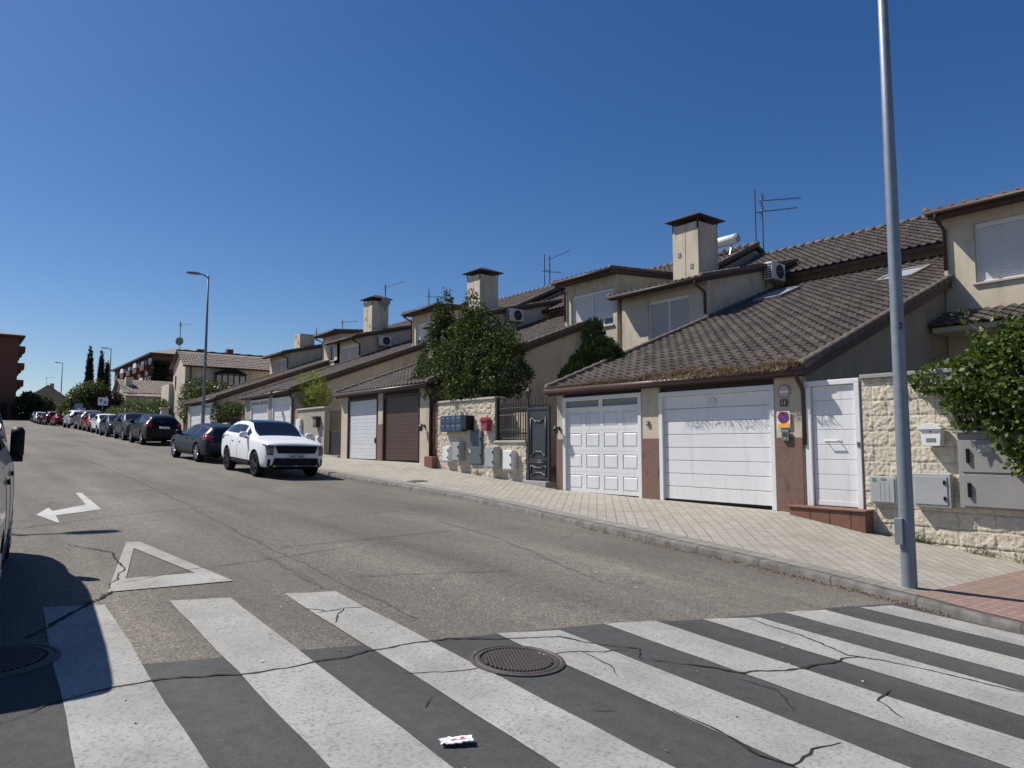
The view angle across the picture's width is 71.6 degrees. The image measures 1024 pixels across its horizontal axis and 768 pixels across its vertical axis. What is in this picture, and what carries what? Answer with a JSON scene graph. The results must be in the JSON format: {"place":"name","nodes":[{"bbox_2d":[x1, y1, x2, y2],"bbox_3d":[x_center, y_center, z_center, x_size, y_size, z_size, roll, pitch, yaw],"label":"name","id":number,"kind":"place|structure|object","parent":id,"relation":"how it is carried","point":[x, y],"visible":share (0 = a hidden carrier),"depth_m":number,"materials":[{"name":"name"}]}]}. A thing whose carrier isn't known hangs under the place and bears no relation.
{"place":"outdoors","nodes":[
{"label":"outdoors","id":0,"kind":"place"},
{"bbox_2d":[335,454,556,488],"bbox_3d":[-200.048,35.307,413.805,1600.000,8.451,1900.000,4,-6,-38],"label":"ground","id":1,"kind":"structure","parent":0,"point":[554,474],"depth_m":22.94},
{"bbox_2d":[0,332,25,419],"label":"apartment building","id":2,"kind":"structure","parent":1,"relation":"on","point":[12,350],"depth_m":110.70,"materials":[{"name":"brick"}]},
{"bbox_2d":[10,390,48,419],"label":"dark tree","id":3,"kind":"object","parent":1,"relation":"on","point":[26,404],"visible":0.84,"depth_m":109.52,"materials":[{"name":"green plant"}]},
{"bbox_2d":[38,395,56,411],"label":"street tree","id":4,"kind":"object","parent":1,"relation":"on","point":[48,401],"visible":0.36,"depth_m":125.70,"materials":[{"name":"green plant"}]},
{"bbox_2d":[35,383,65,410],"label":"distant house","id":5,"kind":"structure","parent":1,"relation":"on","point":[50,391],"depth_m":137.72,"materials":[{"name":"beige paint"}]},
{"bbox_2d":[55,379,110,416],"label":"green tree","id":6,"kind":"object","parent":1,"relation":"on","point":[87,395],"visible":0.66,"depth_m":79.26,"materials":[{"name":"green plant"}]},
{"bbox_2d":[91,391,124,413],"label":"purple tree","id":7,"kind":"object","parent":1,"relation":"on","point":[115,400],"visible":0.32,"depth_m":79.84,"materials":[{"name":"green plant"}]},
{"bbox_2d":[104,361,111,390],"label":"cypress tree","id":8,"kind":"object","parent":1,"relation":"on","point":[107,369],"visible":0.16,"depth_m":88.67,"materials":[{"name":"green plant"}]},
{"bbox_2d":[113,397,150,414],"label":"hedge","id":9,"kind":"object","parent":1,"relation":"on","point":[134,406],"visible":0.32,"depth_m":58.70,"materials":[{"name":"green plant"}]},
{"bbox_2d":[112,377,172,403],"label":"distant house","id":10,"kind":"structure","parent":1,"relation":"on","point":[128,388],"depth_m":82.14,"materials":[{"name":"beige paint"}]},
{"bbox_2d":[111,348,192,383],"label":"apartment building","id":11,"kind":"structure","parent":1,"relation":"on","point":[133,368],"depth_m":128.09,"materials":[{"name":"brick"}]},
{"bbox_2d":[137,360,171,381],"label":"wall creeper","id":12,"kind":"object","parent":11,"relation":"attached to","point":[157,365],"depth_m":123.53,"materials":[{"name":"green plant"}]},
{"bbox_2d":[186,271,208,422],"bbox_3d":[-16.340,-1.212,36.629,1.170,9.200,0.310,4,-6,-38],"label":"street lamp","id":13,"kind":"object","parent":1,"relation":"on","point":[205,364],"visible":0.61,"depth_m":36.89,"materials":[{"name":"grey metal"}]},
{"bbox_2d":[173,376,232,424],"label":"garden bush","id":14,"kind":"object","parent":1,"relation":"on","point":[193,392],"visible":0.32,"depth_m":49.19,"materials":[{"name":"green plant"}]},
{"bbox_2d":[161,349,269,432],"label":"gabled house","id":15,"kind":"structure","parent":1,"relation":"on","point":[228,366],"depth_m":55.32,"materials":[{"name":"beige paint"}]},
{"bbox_2d":[212,369,246,385],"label":"bay window","id":16,"kind":"structure","parent":15,"relation":"in","point":[233,377],"depth_m":54.90,"materials":[{"name":"grey glass"}]},
{"bbox_2d":[183,319,411,429],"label":"terraced house","id":17,"kind":"structure","parent":1,"relation":"on","point":[306,354],"depth_m":46.88,"materials":[{"name":"beige paint"}]},
{"bbox_2d":[191,407,200,426],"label":"garage door","id":18,"kind":"structure","parent":17,"relation":"in","point":[196,412],"depth_m":46.27,"materials":[{"name":"white paint"}]},
{"bbox_2d":[294,370,332,407],"bbox_3d":[-9.395,1.085,33.427,1.740,3.711,3.110,4,-6,-38],"label":"yellow shrub","id":19,"kind":"object","parent":1,"relation":"on","point":[311,397],"visible":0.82,"depth_m":33.02,"materials":[{"name":"green plant"}]},
{"bbox_2d":[296,406,331,453],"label":"rendered wall","id":20,"kind":"structure","parent":1,"relation":"on","point":[307,414],"depth_m":30.53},
{"bbox_2d":[328,410,340,457],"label":"iron gate","id":21,"kind":"structure","parent":20,"relation":"attached to","point":[334,442],"depth_m":29.59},
{"bbox_2d":[238,285,564,430],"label":"terraced house","id":22,"kind":"structure","parent":1,"relation":"on","point":[362,357],"depth_m":37.57,"materials":[{"name":"beige paint"}]},
{"bbox_2d":[252,405,267,419],"bbox_3d":[-12.939,2.143,36.545,0.053,2.070,2.500,4,-6,-38],"label":"garage door","id":23,"kind":"structure","parent":22,"relation":"in","point":[258,412],"depth_m":36.62,"materials":[{"name":"white paint"}]},
{"bbox_2d":[274,399,289,422],"bbox_3d":[-11.019,1.874,34.125,0.050,2.269,2.300,4,-6,-38],"label":"garage door","id":24,"kind":"structure","parent":22,"relation":"in","point":[281,408],"depth_m":34.17,"materials":[{"name":"white paint"}]},
{"bbox_2d":[342,344,356,361],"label":"window","id":25,"kind":"structure","parent":22,"relation":"in","point":[348,352],"depth_m":44.65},
{"bbox_2d":[377,335,391,349],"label":"ac unit","id":26,"kind":"object","parent":22,"relation":"attached to","point":[385,341],"visible":1,"depth_m":43.69,"materials":[{"name":"white metal"}]},
{"bbox_2d":[417,321,435,349],"bbox_3d":[-4.467,-2.534,37.253,0.200,1.471,2.220,4,-6,-38],"label":"window","id":27,"kind":"structure","parent":22,"relation":"in","point":[421,333],"depth_m":37.82,"materials":[{"name":"white glass"}]},
{"bbox_2d":[407,286,535,404],"bbox_3d":[-1.590,-0.321,23.781,2.608,6.515,6.583,4,-6,-38],"label":"laurel tree","id":28,"kind":"object","parent":1,"relation":"on","point":[463,339],"visible":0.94,"depth_m":22.73,"materials":[{"name":"green plant"}]},
{"bbox_2d":[437,396,534,481],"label":"rubble wall","id":29,"kind":"structure","parent":1,"relation":"on","point":[478,408],"depth_m":21.20,"materials":[{"name":"stone"}]},
{"bbox_2d":[443,447,452,461],"bbox_3d":[-2.034,2.205,22.369,0.168,0.470,0.380,4,-6,-38],"label":"meter cabinet","id":30,"kind":"object","parent":29,"relation":"attached to","point":[447,454],"visible":0.96,"depth_m":22.24,"materials":[{"name":"white plastic"}]},
{"bbox_2d":[440,415,466,431],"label":"letterbox bank","id":31,"kind":"structure","parent":29,"relation":"attached to","point":[450,423],"depth_m":22.05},
{"bbox_2d":[452,442,464,460],"bbox_3d":[-1.662,2.077,21.857,0.228,0.580,0.420,4,-6,-38],"label":"meter cabinet","id":32,"kind":"object","parent":29,"relation":"attached to","point":[458,451],"visible":1,"depth_m":21.73,"materials":[{"name":"grey plastic"}]},
{"bbox_2d":[461,415,473,429],"bbox_3d":[-1.354,1.176,21.524,0.289,0.440,0.320,4,-6,-38],"label":"wall box","id":33,"kind":"object","parent":29,"relation":"attached to","point":[467,422],"visible":1,"depth_m":21.41,"materials":[{"name":"black plastic"}]},
{"bbox_2d":[470,431,482,464],"bbox_3d":[-1.065,1.906,21.257,0.088,1.020,0.600,4,-6,-38],"label":"meter cabinet","id":34,"kind":"object","parent":29,"relation":"attached to","point":[476,447],"visible":0.97,"depth_m":21.20,"materials":[{"name":"grey plastic"}]},
{"bbox_2d":[479,417,491,430],"bbox_3d":[-0.774,1.177,20.833,0.190,0.400,0.379,4,-6,-38],"label":"letterbox","id":35,"kind":"object","parent":29,"relation":"attached to","point":[486,422],"visible":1,"depth_m":20.74,"materials":[{"name":"red metal"}]},
{"bbox_2d":[485,447,499,467],"bbox_3d":[-0.568,2.108,20.445,0.248,0.600,0.460,4,-6,-38],"label":"meter cabinet","id":36,"kind":"object","parent":29,"relation":"attached to","point":[492,457],"visible":1,"depth_m":20.30,"materials":[{"name":"grey plastic"}]},
{"bbox_2d":[503,450,516,469],"bbox_3d":[-0.077,2.125,19.867,0.188,0.550,0.430,4,-6,-38],"label":"meter cabinet","id":37,"kind":"object","parent":29,"relation":"attached to","point":[509,459],"visible":1,"depth_m":19.75,"materials":[{"name":"white plastic"}]},
{"bbox_2d":[497,398,529,440],"bbox_3d":[0.026,0.974,20.148,0.060,1.250,1.430,4,-6,-38],"label":"iron railing","id":38,"kind":"object","parent":29,"relation":"on","point":[506,415],"visible":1,"depth_m":20.21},
{"bbox_2d":[506,412,526,439],"bbox_3d":[0.276,1.316,20.336,0.060,1.000,1.380,4,-6,-38],"label":"slatted screen","id":39,"kind":"object","parent":29,"relation":"attached to","point":[517,426],"visible":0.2,"depth_m":20.45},
{"bbox_2d":[523,395,554,487],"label":"ornate gate","id":40,"kind":"structure","parent":29,"relation":"attached to","point":[538,443],"depth_m":19.08,"materials":[{"name":"metal"}]},
{"bbox_2d":[333,241,764,466],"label":"terraced house","id":41,"kind":"structure","parent":1,"relation":"on","point":[384,416],"depth_m":27.16,"materials":[{"name":"beige paint"}]},
{"bbox_2d":[349,399,376,459],"bbox_3d":[-5.738,1.773,27.360,0.111,2.272,2.380,4,-6,-38],"label":"garage door","id":42,"kind":"structure","parent":41,"relation":"in","point":[362,437],"depth_m":27.37,"materials":[{"name":"white plastic"}]},
{"bbox_2d":[385,395,417,461],"bbox_3d":[-3.876,1.578,25.054,0.054,2.272,2.440,4,-6,-38],"label":"garage door","id":43,"kind":"structure","parent":41,"relation":"in","point":[401,416],"depth_m":25.03,"materials":[{"name":"brown metal"}]},
{"bbox_2d":[424,402,437,468],"bbox_3d":[-2.567,1.760,23.221,0.400,2.400,0.515,4,-6,-38],"label":"entrance door","id":44,"kind":"structure","parent":41,"relation":"attached to","point":[431,461],"depth_m":23.29,"materials":[{"name":"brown wood"}]},
{"bbox_2d":[506,308,522,327],"bbox_3d":[0.131,-3.197,34.749,0.856,0.920,0.380,4,-6,-38],"label":"ac unit","id":45,"kind":"object","parent":41,"relation":"attached to","point":[514,315],"visible":0.99,"depth_m":34.58,"materials":[{"name":"white metal"}]},
{"bbox_2d":[573,288,613,330],"bbox_3d":[3.116,-2.846,27.624,0.200,1.471,2.420,4,-6,-38],"label":"window","id":46,"kind":"structure","parent":41,"relation":"in","point":[585,306],"depth_m":27.62,"materials":[{"name":"white glass"}]},
{"bbox_2d":[718,233,740,253],"bbox_3d":[9.376,-6.111,32.187,0.450,1.014,2.040,4,-6,-38],"label":"roof tank","id":47,"kind":"object","parent":41,"relation":"on","point":[731,239],"visible":0.65,"depth_m":31.59,"materials":[{"name":"white"}]},
{"bbox_2d":[754,190,800,252],"bbox_3d":[12.009,-7.312,31.954,2.111,2.950,0.678,0,-5,6],"label":"tv antenna","id":48,"kind":"object","parent":41,"relation":"attached to","point":[762,202],"visible":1,"depth_m":32.05,"materials":[{"name":"grey metal"}]},
{"bbox_2d":[556,315,627,378],"bbox_3d":[2.481,0.362,21.041,2.138,4.862,3.179,4,-6,-38],"label":"dwarf conifer","id":49,"kind":"object","parent":1,"relation":"on","point":[597,345],"visible":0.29,"depth_m":20.69,"materials":[{"name":"green plant"}]},
{"bbox_2d":[543,187,1023,511],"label":"terraced house","id":50,"kind":"structure","parent":1,"relation":"on","point":[823,310],"depth_m":17.05,"materials":[{"name":"paint"}]},
{"bbox_2d":[567,406,638,495],"bbox_3d":[2.203,1.623,17.311,0.053,2.070,2.460,4,-6,-38],"label":"garage door","id":51,"kind":"structure","parent":50,"relation":"in","point":[602,443],"depth_m":17.25,"materials":[{"name":"white paint"}]},
{"bbox_2d":[649,294,688,338],"bbox_3d":[5.487,-2.163,24.656,0.063,1.652,1.802,4,-6,-38],"label":"window","id":52,"kind":"structure","parent":50,"relation":"in","point":[666,315],"depth_m":24.73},
{"bbox_2d":[548,355,801,388],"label":"leaf litter","id":53,"kind":"object","parent":50,"relation":"on","point":[770,365],"visible":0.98,"depth_m":14.95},
{"bbox_2d":[664,391,771,507],"bbox_3d":[4.222,1.342,14.753,0.068,2.269,2.640,4,-6,-38],"label":"garage door","id":54,"kind":"structure","parent":50,"relation":"in","point":[718,450],"depth_m":14.65,"materials":[{"name":"white paint"}]},
{"bbox_2d":[764,261,784,288],"bbox_3d":[9.400,-3.853,25.435,0.856,0.920,0.380,4,-6,-38],"label":"ac unit","id":55,"kind":"object","parent":50,"relation":"attached to","point":[774,271],"visible":0.99,"depth_m":25.24,"materials":[{"name":"white metal"}]},
{"bbox_2d":[777,411,790,427],"bbox_3d":[5.147,0.676,13.465,0.023,0.320,0.270,4,-6,-38],"label":"no parking sign","id":56,"kind":"object","parent":50,"relation":"attached to","point":[783,419],"visible":1,"depth_m":13.46,"materials":[{"name":"multicoloured"}]},
{"bbox_2d":[777,385,790,398],"bbox_3d":[5.169,0.147,13.508,0.022,0.270,0.270,4,-6,-38],"label":"round sign","id":57,"kind":"object","parent":50,"relation":"attached to","point":[783,391],"visible":1,"depth_m":13.49,"materials":[{"name":"grey"}]},
{"bbox_2d":[788,378,873,532],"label":"white gate","id":58,"kind":"structure","parent":50,"relation":"attached to","point":[834,461],"depth_m":12.68,"materials":[{"name":"metal"}]},
{"bbox_2d":[927,303,1023,336],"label":"door canopy","id":59,"kind":"object","parent":50,"relation":"attached to","point":[985,313],"visible":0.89,"depth_m":16.52,"materials":[{"name":"tile"}]},
{"bbox_2d":[972,214,1023,285],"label":"window","id":60,"kind":"structure","parent":50,"relation":"in","point":[999,248],"depth_m":16.92,"materials":[{"name":"plastic"}]},
{"bbox_2d":[878,0,917,588],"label":"street lamp","id":61,"kind":"object","parent":1,"relation":"on","point":[904,529],"visible":0.94,"depth_m":8.24,"materials":[{"name":"metal"}]},
{"bbox_2d":[859,366,1023,562],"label":"block wall","id":62,"kind":"structure","parent":1,"relation":"on","point":[957,527],"depth_m":11.44,"materials":[{"name":"stone"}]},
{"bbox_2d":[870,476,897,504],"bbox_3d":[6.240,1.779,11.910,0.120,0.460,0.430,4,-6,-38],"label":"meter cabinet","id":63,"kind":"object","parent":62,"relation":"attached to","point":[883,489],"visible":0.91,"depth_m":11.86,"materials":[{"name":"grey"}]},
{"bbox_2d":[918,423,945,445],"bbox_3d":[6.699,0.806,11.327,0.180,0.360,0.345,4,-6,-38],"label":"letterbox","id":64,"kind":"object","parent":62,"relation":"attached to","point":[932,434],"visible":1,"depth_m":11.26,"materials":[{"name":"white metal"}]},
{"bbox_2d":[912,473,954,508],"bbox_3d":[6.691,1.692,11.303,0.168,0.530,0.570,4,-6,-38],"label":"meter cabinet","id":65,"kind":"object","parent":62,"relation":"attached to","point":[934,490],"visible":0.9,"depth_m":11.23,"materials":[{"name":"grey plastic"}]},
{"bbox_2d":[907,307,1023,477],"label":"ivy","id":66,"kind":"object","parent":62,"relation":"attached to","point":[996,352],"visible":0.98,"depth_m":10.51,"materials":[{"name":"green plant"}]},
{"bbox_2d":[952,430,1023,511],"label":"utility cabinet","id":67,"kind":"object","parent":62,"relation":"attached to","point":[986,481],"visible":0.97,"depth_m":10.70,"materials":[{"name":"grey metal"}]},
{"bbox_2d":[0,420,1023,665],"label":"road","id":68,"kind":"structure","parent":0,"point":[276,510],"depth_m":8.60,"materials":[{"name":"asphalt"}]},
{"bbox_2d":[0,415,24,584],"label":"parked van","id":69,"kind":"object","parent":68,"relation":"on","point":[15,453],"visible":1,"depth_m":6.59,"materials":[{"name":"grey paint"}]},
{"bbox_2d":[41,411,62,424],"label":"parked suv","id":70,"kind":"object","parent":68,"relation":"on","point":[46,418],"visible":0.49,"depth_m":83.19,"materials":[{"name":"red paint"}]},
{"bbox_2d":[49,413,70,425],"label":"parked sedan","id":71,"kind":"object","parent":68,"relation":"on","point":[56,418],"visible":0.59,"depth_m":78.34,"materials":[{"name":"red paint"}]},
{"bbox_2d":[36,493,100,522],"bbox_3d":[-7.721,2.161,12.674,0.829,0.155,4.879,2,-5,-24],"label":"arrow marking","id":72,"kind":"object","parent":68,"relation":"on","point":[50,514],"visible":1,"depth_m":11.99,"materials":[{"name":"paint"}]},
{"bbox_2d":[62,410,81,427],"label":"parked suv","id":73,"kind":"object","parent":68,"relation":"on","point":[68,419],"visible":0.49,"depth_m":64.50,"materials":[{"name":"silver metal"}]},
{"bbox_2d":[73,410,100,429],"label":"parked suv","id":74,"kind":"object","parent":68,"relation":"on","point":[78,418],"visible":0.45,"depth_m":59.69,"materials":[{"name":"grey paint"}]},
{"bbox_2d":[82,413,103,431],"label":"parked hatchback","id":75,"kind":"object","parent":68,"relation":"on","point":[86,422],"visible":0.34,"depth_m":56.23,"materials":[{"name":"red paint"}]},
{"bbox_2d":[90,414,114,433],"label":"parked hatchback","id":76,"kind":"object","parent":68,"relation":"on","point":[96,420],"visible":0.37,"depth_m":52.38,"materials":[{"name":"white paint"}]},
{"bbox_2d":[99,415,118,436],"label":"parked hatchback","id":77,"kind":"object","parent":68,"relation":"on","point":[106,425],"visible":0.53,"depth_m":47.72,"materials":[{"name":"grey paint"}]},
{"bbox_2d":[113,413,155,440],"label":"parked suv","id":78,"kind":"object","parent":68,"relation":"on","point":[121,423],"visible":0.44,"depth_m":43.71,"materials":[{"name":"grey paint"}]},
{"bbox_2d":[129,414,181,444],"bbox_3d":[-19.959,2.504,39.666,2.300,1.674,4.841,4,-4,-38],"label":"parked suv","id":79,"kind":"object","parent":68,"relation":"on","point":[144,428],"visible":0.88,"depth_m":37.96,"materials":[{"name":"black paint"}]},
{"bbox_2d":[108,542,232,591],"bbox_3d":[-4.115,1.974,7.893,1.100,0.110,2.930,4,-6,-38],"label":"yield marking","id":80,"kind":"object","parent":68,"relation":"on","point":[199,575],"visible":1,"depth_m":7.18,"materials":[{"name":"paint"}]},
{"bbox_2d":[171,423,232,461],"bbox_3d":[-11.935,2.261,28.018,2.230,1.434,4.771,5,-4,-41],"label":"parked estate car","id":81,"kind":"object","parent":68,"relation":"on","point":[199,442],"visible":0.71,"depth_m":26.48,"materials":[{"name":"black paint"}]},
{"bbox_2d":[221,420,322,476],"bbox_3d":[-7.750,1.996,22.722,2.300,1.674,4.849,5,-4,-37],"label":"parked suv","id":82,"kind":"object","parent":68,"relation":"on","point":[258,447],"visible":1,"depth_m":21.33,"materials":[{"name":"white paint"}]},
{"bbox_2d":[55,446,606,617],"bbox_3d":[-10.187,2.563,20.668,3.952,1.394,34.701,4,-6,-38],"label":"road seam","id":83,"kind":"object","parent":68,"relation":"on","point":[301,575],"visible":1,"depth_m":8.53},
{"bbox_2d":[0,603,1023,767],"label":"crosswalk asphalt","id":84,"kind":"structure","parent":68,"relation":"on","point":[231,721],"depth_m":4.19,"materials":[{"name":"asphalt"}]},
{"bbox_2d":[0,644,61,678],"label":"manhole cover","id":85,"kind":"object","parent":84,"relation":"on","point":[17,659],"visible":1,"depth_m":4.62,"materials":[{"name":"metal"}]},
{"bbox_2d":[43,605,208,767],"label":"crosswalk stripe","id":86,"kind":"object","parent":84,"relation":"on","point":[98,652],"visible":1,"depth_m":3.95,"materials":[{"name":"paint"}]},
{"bbox_2d":[170,598,452,767],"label":"crosswalk stripe","id":87,"kind":"object","parent":84,"relation":"on","point":[330,720],"visible":1,"depth_m":4.14,"materials":[{"name":"paint"}]},
{"bbox_2d":[438,735,473,744],"bbox_3d":[-0.284,1.806,3.610,0.176,0.020,0.080,1,-5,-13],"label":"crushed carton","id":88,"kind":"object","parent":84,"relation":"on","point":[461,739],"visible":1,"depth_m":3.60,"materials":[{"name":"cardboard"}]},
{"bbox_2d":[285,591,674,767],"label":"crosswalk stripe","id":89,"kind":"object","parent":84,"relation":"on","point":[557,736],"visible":1,"depth_m":4.29,"materials":[{"name":"paint"}]},
{"bbox_2d":[470,645,564,676],"bbox_3d":[0.038,1.946,4.990,0.670,0.061,0.670,4,-6,-38],"label":"manhole cover","id":90,"kind":"object","parent":84,"relation":"on","point":[511,660],"visible":0.99,"depth_m":4.95,"materials":[{"name":"metal"}]},
{"bbox_2d":[497,630,909,767],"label":"crosswalk stripe","id":91,"kind":"object","parent":84,"relation":"on","point":[775,735],"visible":1,"depth_m":4.28,"materials":[{"name":"paint"}]},
{"bbox_2d":[604,620,1023,767],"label":"crosswalk stripe","id":92,"kind":"object","parent":84,"relation":"on","point":[992,745],"visible":1,"depth_m":4.61,"materials":[{"name":"paint"}]},
{"bbox_2d":[704,617,1023,715],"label":"crosswalk stripe","id":93,"kind":"object","parent":84,"relation":"on","point":[1009,700],"visible":1,"depth_m":5.35,"materials":[{"name":"paint"}]},
{"bbox_2d":[785,610,1023,675],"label":"crosswalk stripe","id":94,"kind":"object","parent":84,"relation":"on","point":[1010,664],"visible":1,"depth_m":6.07,"materials":[{"name":"paint"}]},
{"bbox_2d":[861,605,1023,645],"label":"crosswalk stripe","id":95,"kind":"object","parent":84,"relation":"on","point":[987,632],"visible":1,"depth_m":6.75,"materials":[{"name":"paint"}]},
{"bbox_2d":[2,453,1022,765],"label":"road crack","id":96,"kind":"object","parent":68,"relation":"on","point":[468,669],"visible":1,"depth_m":5.13,"materials":[{"name":"black"}]},
{"bbox_2d":[156,440,1023,633],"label":"kerb","id":97,"kind":"structure","parent":68,"relation":"on","point":[1016,626],"depth_m":9.49,"materials":[{"name":"concrete"}]},
{"bbox_2d":[167,440,1022,621],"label":"pavement border","id":98,"kind":"object","parent":68,"relation":"on","point":[793,562],"visible":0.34,"depth_m":10.53,"materials":[{"name":"concrete"}]},
{"bbox_2d":[579,527,949,616],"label":"gutter litter","id":99,"kind":"object","parent":68,"relation":"on","point":[869,594],"visible":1,"depth_m":8.45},
{"bbox_2d":[0,0,1023,408],"label":"sky","id":100,"kind":"structure","parent":0,"point":[308,159],"materials":[{"name":"blue"}]},
{"bbox_2d":[320,454,1023,591],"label":"pavement","id":101,"kind":"structure","parent":0,"point":[872,555],"depth_m":11.81,"materials":[{"name":"concrete"}]},
{"bbox_2d":[83,345,94,386],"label":"cypress tree","id":102,"kind":"object","parent":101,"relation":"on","point":[89,371],"visible":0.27,"depth_m":86.83,"materials":[{"name":"green plant"}]},
{"bbox_2d":[96,350,105,388],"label":"cypress tree","id":103,"kind":"object","parent":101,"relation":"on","point":[101,371],"visible":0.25,"depth_m":87.95,"materials":[{"name":"green plant"}]},
{"bbox_2d":[141,398,175,416],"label":"hedge","id":104,"kind":"object","parent":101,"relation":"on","point":[156,404],"visible":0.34,"depth_m":51.77,"materials":[{"name":"green plant"}]},
{"bbox_2d":[209,401,244,423],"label":"climbing plant","id":105,"kind":"object","parent":101,"relation":"on","point":[229,409],"visible":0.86,"depth_m":40.77,"materials":[{"name":"green plant"}]},
{"bbox_2d":[473,471,1023,564],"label":"weeds","id":106,"kind":"object","parent":101,"relation":"on","point":[921,540],"visible":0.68,"depth_m":10.93,"materials":[{"name":"green plant"}]},
{"bbox_2d":[917,570,1023,621],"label":"red pavement","id":107,"kind":"structure","parent":0,"point":[1002,595],"depth_m":7.80,"materials":[{"name":"tile"}]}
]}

